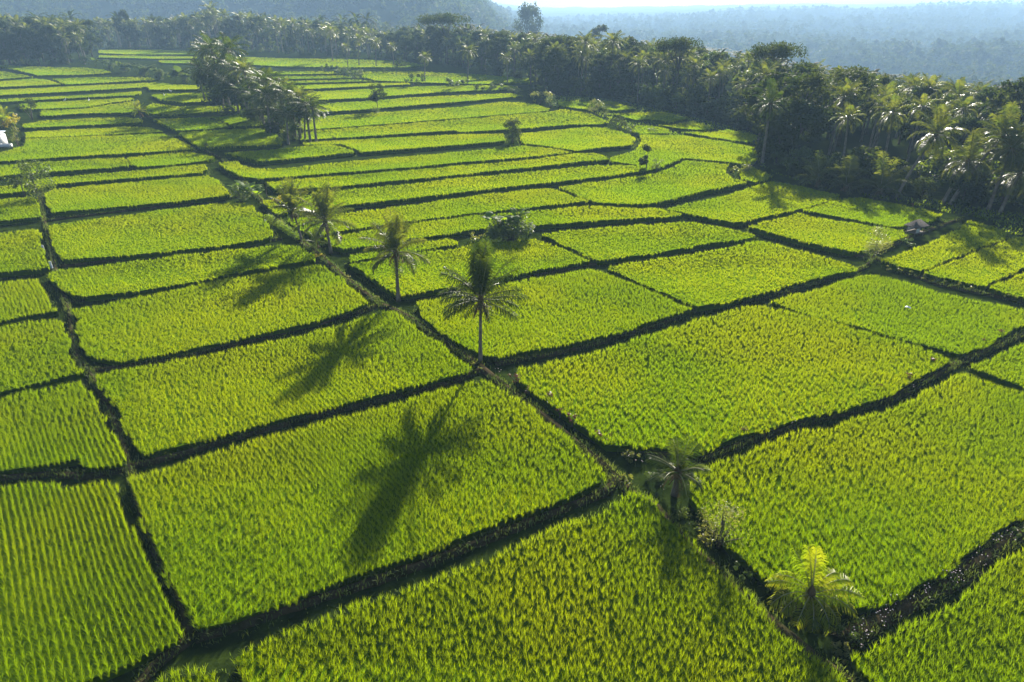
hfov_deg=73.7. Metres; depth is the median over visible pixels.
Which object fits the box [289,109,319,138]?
coconut palm
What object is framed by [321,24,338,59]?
coconut palm
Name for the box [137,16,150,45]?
coconut palm
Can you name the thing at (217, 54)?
coconut palm
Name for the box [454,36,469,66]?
broadleaf tree
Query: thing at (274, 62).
rice paddy
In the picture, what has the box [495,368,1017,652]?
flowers
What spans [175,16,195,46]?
broadleaf tree
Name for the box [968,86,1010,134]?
broadleaf tree
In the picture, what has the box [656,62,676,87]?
coconut palm
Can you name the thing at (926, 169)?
bush
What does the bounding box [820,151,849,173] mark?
bush
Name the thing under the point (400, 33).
broadleaf tree
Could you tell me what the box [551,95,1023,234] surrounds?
meadow grass
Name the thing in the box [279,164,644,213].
rice paddy
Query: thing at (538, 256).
rice paddy
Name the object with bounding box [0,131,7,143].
shed
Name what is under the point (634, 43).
broadleaf tree
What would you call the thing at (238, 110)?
coconut palm
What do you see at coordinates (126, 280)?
rice paddy
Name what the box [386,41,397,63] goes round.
coconut palm
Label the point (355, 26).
coconut palm
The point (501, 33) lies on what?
broadleaf tree
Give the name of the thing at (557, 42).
coconut palm
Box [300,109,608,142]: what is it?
rice paddy
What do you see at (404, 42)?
broadleaf tree
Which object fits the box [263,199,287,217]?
rice paddy
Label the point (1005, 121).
coconut palm
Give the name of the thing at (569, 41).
broadleaf tree
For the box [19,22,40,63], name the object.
coconut palm
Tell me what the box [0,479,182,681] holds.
rice paddy
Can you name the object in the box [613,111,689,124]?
rice paddy
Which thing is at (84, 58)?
bush
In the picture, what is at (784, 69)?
broadleaf tree
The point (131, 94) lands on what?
rice paddy
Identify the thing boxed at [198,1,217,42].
coconut palm
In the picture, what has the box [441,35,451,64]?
coconut palm
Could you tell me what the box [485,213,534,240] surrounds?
bush
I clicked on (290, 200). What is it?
coconut palm
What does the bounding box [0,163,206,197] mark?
rice paddy
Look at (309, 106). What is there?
coconut palm
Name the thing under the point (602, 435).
red leaved plant
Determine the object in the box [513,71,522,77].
bush
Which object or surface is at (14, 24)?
coconut palm
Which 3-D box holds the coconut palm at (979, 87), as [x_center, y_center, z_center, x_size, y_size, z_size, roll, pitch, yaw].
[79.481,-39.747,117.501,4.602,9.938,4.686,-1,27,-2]
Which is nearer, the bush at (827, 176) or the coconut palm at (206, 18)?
the bush at (827, 176)
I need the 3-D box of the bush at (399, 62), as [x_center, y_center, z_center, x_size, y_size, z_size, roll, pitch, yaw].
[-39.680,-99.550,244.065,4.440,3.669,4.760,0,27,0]
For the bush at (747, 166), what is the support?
on the ground at (208, 658)
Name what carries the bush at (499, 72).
on the ground at (208, 658)
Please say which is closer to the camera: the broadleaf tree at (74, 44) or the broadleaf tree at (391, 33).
the broadleaf tree at (74, 44)
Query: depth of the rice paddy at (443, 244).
65.88 m
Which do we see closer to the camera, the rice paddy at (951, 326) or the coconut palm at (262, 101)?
the rice paddy at (951, 326)
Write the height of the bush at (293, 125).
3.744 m
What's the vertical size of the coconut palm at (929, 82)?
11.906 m
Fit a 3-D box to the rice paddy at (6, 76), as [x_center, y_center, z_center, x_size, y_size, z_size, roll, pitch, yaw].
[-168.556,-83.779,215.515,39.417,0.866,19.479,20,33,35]
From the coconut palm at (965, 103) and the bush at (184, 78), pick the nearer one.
the coconut palm at (965, 103)
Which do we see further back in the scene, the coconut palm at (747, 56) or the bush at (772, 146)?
the coconut palm at (747, 56)
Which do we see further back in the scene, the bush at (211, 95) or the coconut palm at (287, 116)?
the bush at (211, 95)
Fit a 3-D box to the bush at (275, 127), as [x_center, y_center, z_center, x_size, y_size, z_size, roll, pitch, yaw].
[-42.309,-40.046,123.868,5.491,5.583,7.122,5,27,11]
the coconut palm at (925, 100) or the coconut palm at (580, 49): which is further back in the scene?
the coconut palm at (580, 49)
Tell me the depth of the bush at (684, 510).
32.27 m
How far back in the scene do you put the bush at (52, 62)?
253.94 m
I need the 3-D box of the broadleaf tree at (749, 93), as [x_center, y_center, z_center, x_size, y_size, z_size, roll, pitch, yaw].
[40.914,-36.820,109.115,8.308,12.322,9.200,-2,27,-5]
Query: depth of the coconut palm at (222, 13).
333.08 m
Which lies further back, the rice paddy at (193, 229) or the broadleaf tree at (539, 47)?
the broadleaf tree at (539, 47)
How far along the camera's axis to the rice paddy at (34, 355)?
45.74 m
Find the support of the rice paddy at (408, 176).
on the ground at (208, 658)
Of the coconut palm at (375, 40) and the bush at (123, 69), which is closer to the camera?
the bush at (123, 69)
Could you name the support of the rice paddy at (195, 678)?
on the ground at (208, 658)
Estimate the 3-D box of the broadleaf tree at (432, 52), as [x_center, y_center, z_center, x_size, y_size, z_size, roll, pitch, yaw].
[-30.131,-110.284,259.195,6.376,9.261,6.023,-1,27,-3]
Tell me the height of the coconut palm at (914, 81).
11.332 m
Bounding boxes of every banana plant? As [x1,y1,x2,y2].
[88,57,99,65]
[111,61,124,70]
[123,62,141,72]
[140,64,156,75]
[167,71,178,81]
[171,65,191,81]
[182,70,192,82]
[234,180,261,199]
[247,186,264,202]
[481,211,500,237]
[490,216,515,239]
[504,208,529,225]
[519,222,535,238]
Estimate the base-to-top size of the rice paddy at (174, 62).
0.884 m
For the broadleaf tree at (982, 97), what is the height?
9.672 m
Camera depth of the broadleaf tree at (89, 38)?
274.23 m
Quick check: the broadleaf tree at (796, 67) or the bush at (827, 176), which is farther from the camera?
the broadleaf tree at (796, 67)
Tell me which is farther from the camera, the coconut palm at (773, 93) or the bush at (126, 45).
the bush at (126, 45)
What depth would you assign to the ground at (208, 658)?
70.47 m
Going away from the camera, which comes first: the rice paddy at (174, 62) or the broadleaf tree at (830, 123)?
the broadleaf tree at (830, 123)
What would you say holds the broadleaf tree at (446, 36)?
on the ground at (208, 658)
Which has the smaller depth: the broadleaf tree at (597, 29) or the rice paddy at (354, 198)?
the rice paddy at (354, 198)
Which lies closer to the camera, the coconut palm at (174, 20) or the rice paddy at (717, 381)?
the rice paddy at (717, 381)
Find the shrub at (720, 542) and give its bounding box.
[695,498,754,547]
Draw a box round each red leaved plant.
[509,373,521,383]
[567,412,576,426]
[595,429,611,439]
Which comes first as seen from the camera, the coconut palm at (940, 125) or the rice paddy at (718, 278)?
the rice paddy at (718, 278)
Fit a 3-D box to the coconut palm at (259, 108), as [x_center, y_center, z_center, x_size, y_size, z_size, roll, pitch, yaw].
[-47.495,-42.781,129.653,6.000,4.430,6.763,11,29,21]
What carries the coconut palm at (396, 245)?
on the ground at (208, 658)
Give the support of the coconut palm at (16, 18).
on the ground at (208, 658)
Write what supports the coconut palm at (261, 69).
on the ground at (208, 658)
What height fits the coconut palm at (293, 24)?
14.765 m
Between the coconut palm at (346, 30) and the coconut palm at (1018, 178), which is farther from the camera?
the coconut palm at (346, 30)
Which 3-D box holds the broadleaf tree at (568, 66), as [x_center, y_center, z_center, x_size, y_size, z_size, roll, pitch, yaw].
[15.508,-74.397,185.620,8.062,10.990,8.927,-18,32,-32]
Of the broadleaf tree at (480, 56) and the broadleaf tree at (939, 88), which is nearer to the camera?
the broadleaf tree at (939, 88)
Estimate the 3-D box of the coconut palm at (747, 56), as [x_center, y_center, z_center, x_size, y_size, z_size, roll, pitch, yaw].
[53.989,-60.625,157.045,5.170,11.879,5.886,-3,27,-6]
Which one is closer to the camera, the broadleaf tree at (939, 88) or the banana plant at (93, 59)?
the broadleaf tree at (939, 88)
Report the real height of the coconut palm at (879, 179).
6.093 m
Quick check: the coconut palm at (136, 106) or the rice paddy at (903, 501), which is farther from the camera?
the coconut palm at (136, 106)
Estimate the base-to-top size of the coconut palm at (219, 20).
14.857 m
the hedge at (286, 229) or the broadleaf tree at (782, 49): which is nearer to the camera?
the hedge at (286, 229)
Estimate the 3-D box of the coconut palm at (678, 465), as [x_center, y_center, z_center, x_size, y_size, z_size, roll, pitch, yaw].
[8.099,6.112,33.196,3.236,3.456,3.318,-14,30,-27]
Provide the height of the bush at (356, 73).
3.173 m
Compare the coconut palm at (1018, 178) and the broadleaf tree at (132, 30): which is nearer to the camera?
the coconut palm at (1018, 178)
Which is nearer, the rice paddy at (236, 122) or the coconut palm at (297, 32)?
the rice paddy at (236, 122)
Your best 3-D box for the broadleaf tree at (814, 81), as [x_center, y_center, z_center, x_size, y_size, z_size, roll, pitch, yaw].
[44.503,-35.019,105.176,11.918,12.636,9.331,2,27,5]
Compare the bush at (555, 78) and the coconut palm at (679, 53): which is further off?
the bush at (555, 78)
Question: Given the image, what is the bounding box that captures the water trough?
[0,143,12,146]
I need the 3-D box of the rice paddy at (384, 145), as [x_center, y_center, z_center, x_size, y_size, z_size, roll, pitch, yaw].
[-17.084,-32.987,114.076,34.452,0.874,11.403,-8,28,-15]
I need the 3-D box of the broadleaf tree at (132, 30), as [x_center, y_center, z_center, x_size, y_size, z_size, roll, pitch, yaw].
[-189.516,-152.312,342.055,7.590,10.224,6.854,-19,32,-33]
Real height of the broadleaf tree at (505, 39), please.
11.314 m
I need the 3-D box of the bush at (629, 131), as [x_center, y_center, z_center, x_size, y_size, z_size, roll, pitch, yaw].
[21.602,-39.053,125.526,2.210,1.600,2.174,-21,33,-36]
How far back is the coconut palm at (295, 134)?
117.58 m
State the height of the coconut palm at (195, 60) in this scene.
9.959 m
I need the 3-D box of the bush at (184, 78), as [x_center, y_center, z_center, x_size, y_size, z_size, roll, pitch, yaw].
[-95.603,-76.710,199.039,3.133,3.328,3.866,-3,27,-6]
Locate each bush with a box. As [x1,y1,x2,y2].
[1,114,19,127]
[8,127,19,146]
[9,53,27,65]
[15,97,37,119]
[27,59,37,65]
[43,55,56,64]
[57,52,73,64]
[78,56,89,63]
[104,60,113,68]
[108,40,117,47]
[119,63,130,71]
[122,41,129,47]
[132,40,139,47]
[137,66,148,76]
[153,69,164,79]
[177,72,189,82]
[191,62,220,92]
[191,68,237,105]
[210,76,254,115]
[228,184,253,201]
[237,93,277,122]
[255,43,264,51]
[258,106,288,134]
[272,195,281,204]
[278,119,302,140]
[320,63,338,70]
[325,45,334,55]
[333,66,349,74]
[347,68,363,78]
[351,49,360,56]
[374,50,381,57]
[385,52,390,58]
[395,57,406,66]
[403,74,425,85]
[414,54,419,61]
[431,52,445,63]
[445,78,469,86]
[470,232,485,241]
[473,83,485,89]
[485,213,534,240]
[489,82,505,88]
[491,63,504,74]
[506,86,522,92]
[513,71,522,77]
[526,85,538,95]
[529,76,539,85]
[530,91,553,103]
[546,94,557,106]
[547,73,568,91]
[552,79,568,93]
[588,99,603,114]
[607,115,627,129]
[621,449,641,462]
[621,473,632,485]
[626,124,634,132]
[634,84,653,102]
[644,471,666,481]
[649,82,671,106]
[649,158,664,171]
[659,84,684,108]
[671,504,691,519]
[678,81,711,113]
[685,521,703,531]
[697,532,714,546]
[713,92,744,121]
[727,96,760,128]
[730,164,751,173]
[733,554,752,579]
[738,111,758,129]
[750,117,803,160]
[766,587,791,604]
[787,156,815,176]
[811,612,860,639]
[813,160,847,187]
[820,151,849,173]
[830,640,850,664]
[848,145,891,189]
[854,167,875,188]
[862,250,875,259]
[882,169,905,194]
[886,156,910,187]
[900,238,915,245]
[904,145,958,185]
[911,176,938,200]
[942,145,999,194]
[949,171,987,206]
[976,171,1023,205]
[986,171,1023,205]
[1011,526,1023,537]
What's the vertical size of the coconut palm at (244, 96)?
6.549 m
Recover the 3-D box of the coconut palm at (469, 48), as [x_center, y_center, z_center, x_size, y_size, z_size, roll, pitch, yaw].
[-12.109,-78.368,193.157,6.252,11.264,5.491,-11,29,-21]
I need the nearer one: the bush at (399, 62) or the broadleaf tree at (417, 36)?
the bush at (399, 62)
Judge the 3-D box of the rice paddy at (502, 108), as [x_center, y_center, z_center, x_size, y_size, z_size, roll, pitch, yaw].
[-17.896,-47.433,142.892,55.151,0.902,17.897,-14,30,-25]
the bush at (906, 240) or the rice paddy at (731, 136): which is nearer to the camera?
the bush at (906, 240)
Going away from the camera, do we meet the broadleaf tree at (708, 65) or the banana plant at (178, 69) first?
the broadleaf tree at (708, 65)
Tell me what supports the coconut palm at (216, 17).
on the ground at (208, 658)
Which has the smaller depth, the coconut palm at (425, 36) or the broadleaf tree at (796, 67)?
the broadleaf tree at (796, 67)
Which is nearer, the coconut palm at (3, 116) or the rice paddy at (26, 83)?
the coconut palm at (3, 116)
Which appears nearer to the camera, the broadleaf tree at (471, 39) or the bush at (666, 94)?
the bush at (666, 94)
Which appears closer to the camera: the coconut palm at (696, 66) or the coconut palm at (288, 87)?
the coconut palm at (288, 87)
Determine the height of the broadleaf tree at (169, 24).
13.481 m
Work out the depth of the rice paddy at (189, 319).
52.09 m
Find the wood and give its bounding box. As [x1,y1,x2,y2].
[0,0,1023,131]
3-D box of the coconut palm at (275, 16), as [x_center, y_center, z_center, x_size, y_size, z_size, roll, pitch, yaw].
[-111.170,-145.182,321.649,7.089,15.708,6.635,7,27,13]
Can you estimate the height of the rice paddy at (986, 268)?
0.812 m
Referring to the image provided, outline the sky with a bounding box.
[491,0,1023,7]
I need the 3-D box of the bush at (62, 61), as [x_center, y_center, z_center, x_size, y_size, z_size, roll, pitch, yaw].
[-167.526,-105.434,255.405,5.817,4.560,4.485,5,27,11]
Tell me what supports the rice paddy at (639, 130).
on the ground at (208, 658)
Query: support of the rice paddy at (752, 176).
on the ground at (208, 658)
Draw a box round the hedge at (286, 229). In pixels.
[264,213,302,239]
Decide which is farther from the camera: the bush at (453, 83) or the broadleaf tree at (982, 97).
the bush at (453, 83)
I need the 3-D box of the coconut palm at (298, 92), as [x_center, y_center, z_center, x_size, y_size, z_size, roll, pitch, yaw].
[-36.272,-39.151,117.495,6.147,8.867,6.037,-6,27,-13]
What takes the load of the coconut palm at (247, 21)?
on the ground at (208, 658)
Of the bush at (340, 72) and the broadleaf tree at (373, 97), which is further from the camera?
the bush at (340, 72)
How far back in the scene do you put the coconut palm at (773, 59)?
135.73 m
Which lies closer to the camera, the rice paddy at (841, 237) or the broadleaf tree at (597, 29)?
the rice paddy at (841, 237)
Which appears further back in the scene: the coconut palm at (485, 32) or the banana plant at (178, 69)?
the coconut palm at (485, 32)
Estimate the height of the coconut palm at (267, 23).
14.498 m
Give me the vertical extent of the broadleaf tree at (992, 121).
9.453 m
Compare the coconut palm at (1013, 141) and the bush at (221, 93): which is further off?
the bush at (221, 93)
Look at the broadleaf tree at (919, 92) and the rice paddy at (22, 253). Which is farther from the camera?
the broadleaf tree at (919, 92)
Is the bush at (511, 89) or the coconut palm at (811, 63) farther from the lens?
the bush at (511, 89)
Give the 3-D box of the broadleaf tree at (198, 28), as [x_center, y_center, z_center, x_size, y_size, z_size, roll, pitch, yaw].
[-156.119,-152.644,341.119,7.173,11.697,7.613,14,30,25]
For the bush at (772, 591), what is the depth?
27.86 m
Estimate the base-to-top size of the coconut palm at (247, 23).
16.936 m
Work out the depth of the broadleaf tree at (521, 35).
219.80 m
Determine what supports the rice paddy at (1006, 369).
on the ground at (208, 658)
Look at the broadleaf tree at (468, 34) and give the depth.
249.32 m
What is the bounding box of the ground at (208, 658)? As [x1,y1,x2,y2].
[0,0,1023,681]
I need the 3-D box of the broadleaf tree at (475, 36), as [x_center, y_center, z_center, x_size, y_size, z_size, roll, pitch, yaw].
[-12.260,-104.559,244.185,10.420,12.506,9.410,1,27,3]
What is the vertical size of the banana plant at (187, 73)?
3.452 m
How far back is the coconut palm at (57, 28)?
256.02 m
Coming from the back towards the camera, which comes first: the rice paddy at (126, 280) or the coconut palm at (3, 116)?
the coconut palm at (3, 116)
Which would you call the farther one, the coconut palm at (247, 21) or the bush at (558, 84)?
the coconut palm at (247, 21)
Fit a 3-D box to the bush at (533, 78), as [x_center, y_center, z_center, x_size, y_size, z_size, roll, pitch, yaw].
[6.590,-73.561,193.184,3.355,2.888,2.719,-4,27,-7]
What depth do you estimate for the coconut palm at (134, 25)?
343.86 m
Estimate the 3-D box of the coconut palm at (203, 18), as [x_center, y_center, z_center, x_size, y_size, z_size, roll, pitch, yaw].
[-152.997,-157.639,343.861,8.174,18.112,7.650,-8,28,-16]
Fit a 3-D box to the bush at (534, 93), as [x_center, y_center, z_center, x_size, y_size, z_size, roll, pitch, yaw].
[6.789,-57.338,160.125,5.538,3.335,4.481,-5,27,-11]
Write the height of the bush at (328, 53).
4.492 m
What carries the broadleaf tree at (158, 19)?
on the ground at (208, 658)
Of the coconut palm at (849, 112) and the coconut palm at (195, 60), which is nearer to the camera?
the coconut palm at (849, 112)
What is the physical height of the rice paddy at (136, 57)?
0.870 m
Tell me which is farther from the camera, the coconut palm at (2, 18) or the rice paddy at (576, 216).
the coconut palm at (2, 18)
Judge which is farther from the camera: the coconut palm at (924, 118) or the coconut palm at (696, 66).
the coconut palm at (696, 66)
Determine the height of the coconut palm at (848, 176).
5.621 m
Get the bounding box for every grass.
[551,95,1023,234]
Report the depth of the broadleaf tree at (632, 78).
173.88 m
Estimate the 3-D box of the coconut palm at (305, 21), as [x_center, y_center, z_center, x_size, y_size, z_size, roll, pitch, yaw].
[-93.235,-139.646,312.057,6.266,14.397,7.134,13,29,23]
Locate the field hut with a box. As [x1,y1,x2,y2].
[904,219,929,235]
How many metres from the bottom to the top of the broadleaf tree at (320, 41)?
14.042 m
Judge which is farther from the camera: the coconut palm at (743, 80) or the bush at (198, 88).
the bush at (198, 88)
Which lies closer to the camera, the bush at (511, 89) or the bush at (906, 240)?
the bush at (906, 240)
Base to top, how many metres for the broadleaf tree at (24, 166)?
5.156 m
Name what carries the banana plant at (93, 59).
on the ground at (208, 658)
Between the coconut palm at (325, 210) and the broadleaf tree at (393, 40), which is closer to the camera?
the coconut palm at (325, 210)
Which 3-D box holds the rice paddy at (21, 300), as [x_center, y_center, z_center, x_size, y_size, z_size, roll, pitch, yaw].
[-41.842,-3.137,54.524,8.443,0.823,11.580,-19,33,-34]
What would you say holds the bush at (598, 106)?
on the ground at (208, 658)
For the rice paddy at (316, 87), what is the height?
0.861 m
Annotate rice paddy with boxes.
[0,65,110,76]
[0,71,32,80]
[0,78,61,88]
[0,82,169,96]
[0,91,141,103]
[0,133,194,164]
[0,157,129,179]
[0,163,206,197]
[0,197,42,224]
[0,228,50,277]
[0,278,58,326]
[0,318,85,397]
[0,378,125,474]
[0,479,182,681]
[19,97,133,110]
[22,117,142,130]
[25,126,163,138]
[40,101,140,117]
[43,175,230,215]
[47,243,315,301]
[48,201,273,263]
[53,77,157,85]
[68,264,367,365]
[96,309,471,459]
[98,49,198,55]
[99,55,196,59]
[126,379,606,630]
[127,151,215,169]
[145,103,244,117]
[147,84,208,91]
[151,92,210,104]
[153,117,228,132]
[156,662,219,681]
[158,60,194,64]
[179,128,281,150]
[203,56,425,68]
[211,115,262,129]
[219,145,571,181]
[224,144,355,164]
[231,489,846,681]
[261,71,336,75]
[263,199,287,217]
[265,79,372,85]
[267,152,608,192]
[271,82,409,91]
[272,75,350,80]
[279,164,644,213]
[286,85,516,101]
[286,188,587,239]
[294,93,522,114]
[297,101,549,131]
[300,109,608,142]
[303,133,505,154]
[323,205,681,252]
[348,237,458,263]
[349,238,590,299]
[362,71,533,85]
[417,268,692,361]
[517,304,950,456]
[520,127,634,153]
[542,221,754,264]
[559,101,598,111]
[559,160,745,208]
[599,100,634,112]
[607,240,857,311]
[610,134,757,174]
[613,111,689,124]
[631,125,670,136]
[658,121,713,131]
[665,181,839,226]
[682,129,757,144]
[689,372,1023,615]
[738,166,772,185]
[749,212,907,256]
[771,273,1023,358]
[803,197,942,229]
[850,544,1023,681]
[881,220,1006,275]
[924,236,1023,290]
[970,343,1023,392]
[989,272,1023,300]
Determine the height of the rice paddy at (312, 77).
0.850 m
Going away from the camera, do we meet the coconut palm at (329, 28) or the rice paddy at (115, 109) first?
the rice paddy at (115, 109)
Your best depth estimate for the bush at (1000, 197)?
80.94 m
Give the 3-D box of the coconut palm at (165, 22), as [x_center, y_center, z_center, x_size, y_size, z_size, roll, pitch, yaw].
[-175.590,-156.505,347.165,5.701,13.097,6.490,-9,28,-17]
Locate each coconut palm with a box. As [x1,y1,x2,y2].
[0,13,15,61]
[0,104,17,127]
[5,13,29,61]
[5,18,22,39]
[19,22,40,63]
[31,16,56,61]
[34,17,52,58]
[49,23,67,60]
[52,16,73,61]
[56,31,70,62]
[67,18,87,56]
[70,30,84,63]
[92,17,101,35]
[99,19,109,44]
[104,26,112,47]
[108,17,120,46]
[128,19,139,46]
[128,98,148,117]
[129,16,140,45]
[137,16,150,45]
[144,18,151,46]
[147,18,157,32]
[159,19,169,38]
[167,17,180,46]
[177,12,190,45]
[182,58,208,99]
[185,19,196,47]
[186,39,219,79]
[187,31,225,102]
[192,11,204,36]
[194,58,224,105]
[197,9,213,37]
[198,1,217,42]
[200,14,212,42]
[201,18,213,38]
[203,48,232,103]
[204,68,229,105]
[205,9,219,45]
[207,31,248,105]
[207,86,228,107]
[211,53,253,109]
[212,8,222,41]
[215,8,231,18]
[215,16,224,39]
[215,73,242,112]
[222,82,253,107]
[226,58,256,101]
[231,11,246,45]
[237,88,255,103]
[239,12,254,49]
[239,67,279,121]
[240,67,291,121]
[242,11,256,49]
[245,104,264,124]
[247,80,284,132]
[247,95,285,119]
[250,20,261,46]
[259,102,284,128]
[260,18,273,50]
[265,78,296,121]
[266,15,277,44]
[267,81,304,134]
[268,104,304,144]
[268,177,314,239]
[270,25,280,52]
[272,16,284,51]
[275,103,310,139]
[276,16,289,45]
[279,24,288,52]
[280,86,315,139]
[285,92,326,141]
[286,17,300,51]
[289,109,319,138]
[291,96,332,141]
[291,181,357,253]
[293,28,302,48]
[296,23,306,50]
[299,18,311,52]
[302,229,326,248]
[304,21,316,48]
[305,28,314,48]
[316,21,328,50]
[319,27,328,49]
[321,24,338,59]
[327,21,335,52]
[331,26,339,55]
[341,26,351,54]
[341,42,350,65]
[342,30,352,56]
[349,22,361,49]
[351,33,364,64]
[354,27,363,55]
[358,206,430,301]
[362,28,371,55]
[363,27,369,54]
[364,36,371,56]
[369,28,378,51]
[369,37,381,65]
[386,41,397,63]
[417,50,432,80]
[420,29,431,60]
[436,236,528,363]
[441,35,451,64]
[459,42,478,78]
[477,26,492,40]
[479,35,489,69]
[499,51,511,81]
[507,40,522,75]
[508,33,519,73]
[521,48,535,84]
[526,31,541,77]
[544,41,564,81]
[545,43,560,68]
[569,43,590,77]
[571,30,598,76]
[571,45,590,93]
[584,43,594,86]
[589,37,602,64]
[599,30,627,93]
[616,50,632,80]
[628,54,648,102]
[633,48,652,95]
[641,38,658,86]
[645,432,711,499]
[648,51,668,96]
[653,51,674,86]
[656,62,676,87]
[668,49,690,67]
[677,64,699,110]
[682,55,705,84]
[683,46,698,89]
[687,54,701,82]
[699,68,721,113]
[711,64,730,100]
[714,58,736,96]
[727,51,753,90]
[731,73,753,124]
[737,68,757,88]
[739,49,753,70]
[750,77,792,163]
[752,61,778,101]
[756,80,781,141]
[760,55,786,64]
[765,544,865,635]
[793,150,841,190]
[794,57,830,87]
[820,154,872,194]
[825,65,850,133]
[826,80,862,155]
[828,101,865,163]
[831,77,865,154]
[847,151,911,199]
[859,73,888,141]
[862,91,894,149]
[869,81,904,149]
[870,92,917,158]
[871,87,904,147]
[894,73,924,137]
[894,104,970,198]
[897,73,927,143]
[906,92,944,162]
[910,72,947,150]
[921,102,955,161]
[938,77,972,141]
[941,77,980,127]
[941,127,1000,202]
[947,93,982,147]
[948,101,1023,204]
[965,80,992,102]
[975,97,1005,127]
[978,119,1023,209]
[981,103,1020,167]
[987,139,1023,212]
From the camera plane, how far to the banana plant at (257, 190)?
82.05 m
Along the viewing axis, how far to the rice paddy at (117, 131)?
122.89 m
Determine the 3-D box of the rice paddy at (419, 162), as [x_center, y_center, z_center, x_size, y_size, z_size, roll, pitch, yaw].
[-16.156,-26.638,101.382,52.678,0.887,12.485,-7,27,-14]
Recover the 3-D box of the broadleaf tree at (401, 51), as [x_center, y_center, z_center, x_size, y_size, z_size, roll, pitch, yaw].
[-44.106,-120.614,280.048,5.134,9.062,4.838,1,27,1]
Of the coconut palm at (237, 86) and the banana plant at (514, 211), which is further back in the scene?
the coconut palm at (237, 86)
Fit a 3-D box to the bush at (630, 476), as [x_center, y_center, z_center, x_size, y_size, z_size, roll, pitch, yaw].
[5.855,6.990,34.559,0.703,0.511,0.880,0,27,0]
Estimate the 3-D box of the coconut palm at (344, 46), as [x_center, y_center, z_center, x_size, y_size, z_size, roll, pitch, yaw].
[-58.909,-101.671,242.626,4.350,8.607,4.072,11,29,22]
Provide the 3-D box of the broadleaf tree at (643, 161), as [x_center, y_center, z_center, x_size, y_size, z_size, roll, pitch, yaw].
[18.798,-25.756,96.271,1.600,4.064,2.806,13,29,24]
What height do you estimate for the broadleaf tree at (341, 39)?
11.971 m
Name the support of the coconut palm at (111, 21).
on the ground at (208, 658)
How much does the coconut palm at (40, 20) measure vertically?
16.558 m
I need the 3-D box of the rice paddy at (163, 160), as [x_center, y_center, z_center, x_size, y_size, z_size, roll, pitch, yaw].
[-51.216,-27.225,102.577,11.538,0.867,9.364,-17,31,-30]
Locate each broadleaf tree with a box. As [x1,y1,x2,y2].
[0,159,56,199]
[10,27,31,64]
[10,173,30,195]
[20,27,46,64]
[21,15,56,61]
[31,25,66,60]
[63,25,88,60]
[72,19,102,56]
[111,9,133,47]
[125,26,141,43]
[146,15,166,35]
[161,19,177,38]
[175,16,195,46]
[188,14,206,42]
[190,23,203,46]
[216,20,240,40]
[225,16,246,44]
[245,15,271,49]
[283,25,299,52]
[308,19,329,52]
[333,25,350,49]
[368,83,386,110]
[371,33,384,56]
[382,34,398,57]
[383,32,396,56]
[386,39,397,56]
[393,29,410,57]
[394,27,410,51]
[396,35,411,59]
[398,35,409,58]
[408,32,424,56]
[411,29,424,51]
[416,12,472,62]
[422,25,437,54]
[424,37,439,59]
[429,26,447,60]
[429,30,445,59]
[433,28,453,62]
[443,32,461,62]
[451,27,471,64]
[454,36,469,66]
[461,37,477,67]
[466,30,488,62]
[466,33,476,65]
[472,40,489,67]
[483,32,496,63]
[485,36,509,71]
[488,37,509,73]
[491,30,511,48]
[503,118,521,142]
[506,41,521,72]
[507,32,527,70]
[512,2,544,38]
[518,41,539,78]
[521,36,534,75]
[525,45,543,82]
[527,39,554,84]
[533,35,570,65]
[534,49,555,88]
[542,44,570,77]
[555,46,584,78]
[559,34,583,58]
[565,38,589,84]
[583,24,608,40]
[586,52,612,88]
[591,52,612,86]
[597,37,630,80]
[599,48,621,79]
[606,54,634,92]
[617,35,649,73]
[618,46,644,84]
[625,54,645,82]
[638,144,651,167]
[640,47,666,89]
[641,45,659,84]
[651,35,704,94]
[656,50,687,94]
[682,47,707,89]
[688,52,716,106]
[695,52,729,99]
[707,51,731,97]
[710,53,738,101]
[732,60,761,109]
[732,61,758,98]
[738,70,794,138]
[745,58,783,98]
[748,40,808,65]
[753,64,790,121]
[762,71,841,154]
[774,97,832,160]
[783,59,828,101]
[783,66,829,132]
[816,77,855,138]
[820,64,877,146]
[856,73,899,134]
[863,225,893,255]
[893,84,945,153]
[917,80,952,131]
[931,93,977,147]
[946,116,984,175]
[959,92,992,142]
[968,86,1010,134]
[976,76,1023,139]
[977,108,1023,170]
[1015,102,1023,120]
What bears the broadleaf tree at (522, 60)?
on the ground at (208, 658)
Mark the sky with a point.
(540, 3)
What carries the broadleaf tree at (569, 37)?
on the ground at (208, 658)
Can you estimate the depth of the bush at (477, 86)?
180.10 m
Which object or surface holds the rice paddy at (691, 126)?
on the ground at (208, 658)
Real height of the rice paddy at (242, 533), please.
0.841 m
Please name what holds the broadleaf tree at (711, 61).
on the ground at (208, 658)
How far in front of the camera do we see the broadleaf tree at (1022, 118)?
99.51 m
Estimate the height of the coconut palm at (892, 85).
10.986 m
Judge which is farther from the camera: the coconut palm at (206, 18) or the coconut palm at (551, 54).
the coconut palm at (206, 18)
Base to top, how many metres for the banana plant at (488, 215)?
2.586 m
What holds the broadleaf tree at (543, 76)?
on the ground at (208, 658)
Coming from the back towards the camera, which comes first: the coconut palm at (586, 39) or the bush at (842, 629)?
the coconut palm at (586, 39)
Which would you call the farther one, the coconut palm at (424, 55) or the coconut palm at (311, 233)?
the coconut palm at (424, 55)
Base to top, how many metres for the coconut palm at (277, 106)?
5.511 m
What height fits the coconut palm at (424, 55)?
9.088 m

